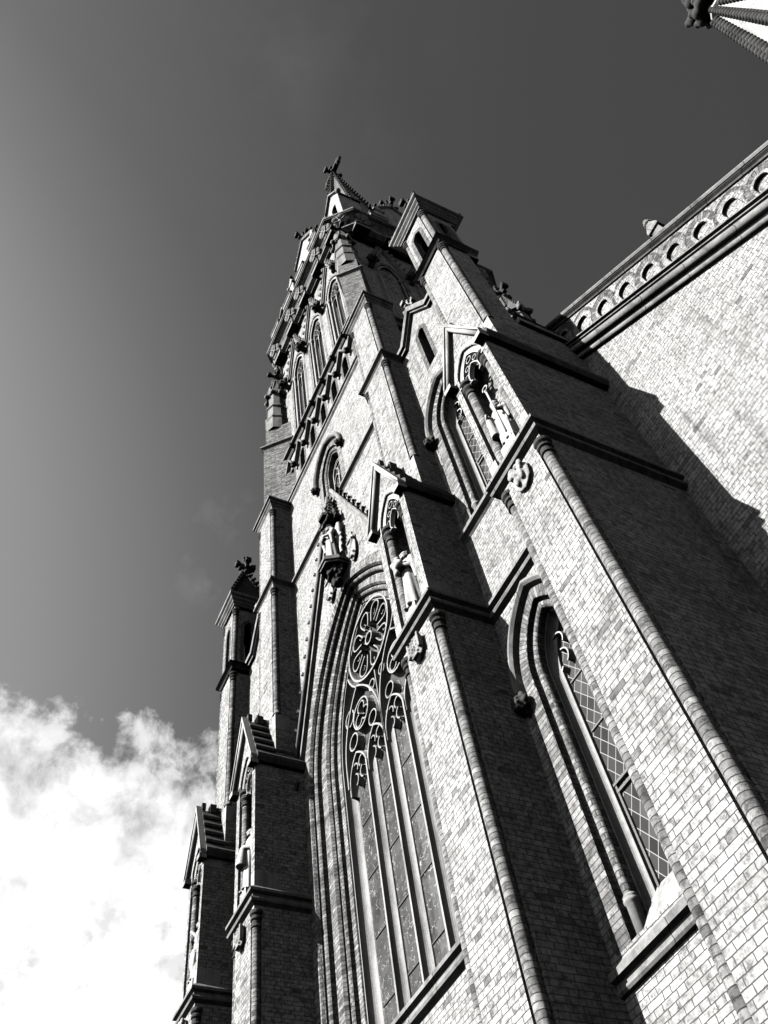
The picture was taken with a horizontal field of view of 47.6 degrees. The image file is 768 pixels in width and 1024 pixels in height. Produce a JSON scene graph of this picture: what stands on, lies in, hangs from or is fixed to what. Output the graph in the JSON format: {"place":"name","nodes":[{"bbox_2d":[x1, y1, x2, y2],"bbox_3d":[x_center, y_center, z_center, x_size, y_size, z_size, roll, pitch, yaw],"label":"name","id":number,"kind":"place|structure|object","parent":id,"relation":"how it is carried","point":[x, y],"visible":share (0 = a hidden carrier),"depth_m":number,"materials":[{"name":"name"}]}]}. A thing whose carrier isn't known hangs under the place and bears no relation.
{"place":"outdoors","nodes":[
{"label":"outdoors","id":0,"kind":"place"},
{"bbox_2d":[0,0,767,1023],"label":"sky","id":1,"kind":"structure","parent":0,"point":[162,162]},
{"bbox_2d":[172,156,767,1023],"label":"church tower","id":2,"kind":"structure","parent":0,"point":[512,768],"depth_m":13.23,"materials":[{"name":"brick"}]},
{"bbox_2d":[186,923,197,993],"bbox_3d":[-4.032,9.638,18.822,0.440,1.765,0.497,19,-62,-19],"label":"statue","id":3,"kind":"object","parent":2,"relation":"on","point":[192,964],"visible":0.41,"depth_m":18.64,"materials":[{"name":"white stone"}]},
{"bbox_2d":[235,828,251,905],"bbox_3d":[-2.729,7.113,17.443,0.504,1.836,0.532,19,-62,-19],"label":"statue","id":4,"kind":"object","parent":2,"relation":"on","point":[244,859],"visible":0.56,"depth_m":17.39,"materials":[{"name":"white stone"}]},
{"bbox_2d":[285,333,308,431],"bbox_3d":[-3.282,-5.306,34.687,0.627,8.780,1.870,19,-62,-19],"label":"belfry window","id":5,"kind":"structure","parent":2,"relation":"in","point":[297,376],"depth_m":34.88,"materials":[{"name":"stone"}]},
{"bbox_2d":[301,296,328,391],"bbox_3d":[-2.542,-6.690,33.912,0.627,8.780,1.870,19,-62,-19],"label":"belfry window","id":6,"kind":"structure","parent":2,"relation":"in","point":[318,356],"depth_m":34.12,"materials":[{"name":"stone"}]},
{"bbox_2d":[310,431,345,512],"bbox_3d":[-1.478,-1.127,25.000,0.637,3.465,2.043,19,-62,-19],"label":"middle window","id":7,"kind":"structure","parent":2,"relation":"in","point":[329,471],"depth_m":25.67,"materials":[{"name":"stone"}]},
{"bbox_2d":[320,521,343,554],"bbox_3d":[-1.337,0.822,21.649,0.471,1.668,0.740,19,-62,-19],"label":"angel statue","id":8,"kind":"object","parent":2,"relation":"on","point":[328,541],"visible":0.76,"depth_m":21.65,"materials":[{"name":"white stone"}]},
{"bbox_2d":[318,259,348,349],"bbox_3d":[-1.802,-8.073,33.137,0.627,8.780,1.870,19,-62,-19],"label":"belfry window","id":9,"kind":"structure","parent":2,"relation":"in","point":[336,316],"depth_m":33.41,"materials":[{"name":"stone"}]},
{"bbox_2d":[304,550,465,1023],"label":"great window","id":10,"kind":"structure","parent":2,"relation":"in","point":[386,944],"depth_m":15.98,"materials":[{"name":"glass"}]},
{"bbox_2d":[370,246,415,315],"bbox_3d":[0.307,-8.598,33.099,1.870,8.780,0.627,19,-62,-19],"label":"belfry window","id":11,"kind":"structure","parent":2,"relation":"in","point":[400,277],"depth_m":34.26,"materials":[{"name":"stone"}]},
{"bbox_2d":[390,551,420,619],"bbox_3d":[0.416,1.206,14.191,0.495,1.932,0.569,19,-62,-19],"label":"statue","id":12,"kind":"object","parent":2,"relation":"on","point":[402,566],"visible":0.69,"depth_m":14.20,"materials":[{"name":"white stone"}]},
{"bbox_2d":[409,264,426,299],"bbox_3d":[1.879,-8.068,33.656,1.870,8.780,0.627,19,-62,-19],"label":"belfry window","id":13,"kind":"structure","parent":2,"relation":"in","point":[418,287],"depth_m":34.40,"materials":[{"name":"brick"}]},
{"bbox_2d":[423,366,491,526],"bbox_3d":[1.545,-1.526,16.557,0.676,5.124,1.984,19,-62,-19],"label":"side window","id":14,"kind":"structure","parent":2,"relation":"in","point":[448,430],"depth_m":16.96,"materials":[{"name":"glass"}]},
{"bbox_2d":[482,385,519,456],"bbox_3d":[1.762,-1.264,12.750,0.448,1.830,0.483,19,-62,-19],"label":"statue","id":15,"kind":"object","parent":2,"relation":"on","point":[502,426],"visible":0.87,"depth_m":12.65,"materials":[{"name":"white stone"}]},
{"bbox_2d":[507,572,682,962],"bbox_3d":[2.424,2.456,10.286,0.676,5.364,1.984,19,-62,-19],"label":"side window","id":16,"kind":"structure","parent":2,"relation":"in","point":[631,876],"depth_m":10.17,"materials":[{"name":"glass"}]},
{"label":"ground","id":17,"kind":"structure","parent":0,"visible":0},
{"bbox_2d":[544,0,767,593],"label":"church nave","id":18,"kind":"structure","parent":17,"relation":"on","point":[664,329],"depth_m":12.95,"materials":[{"name":"brick"}]}
]}

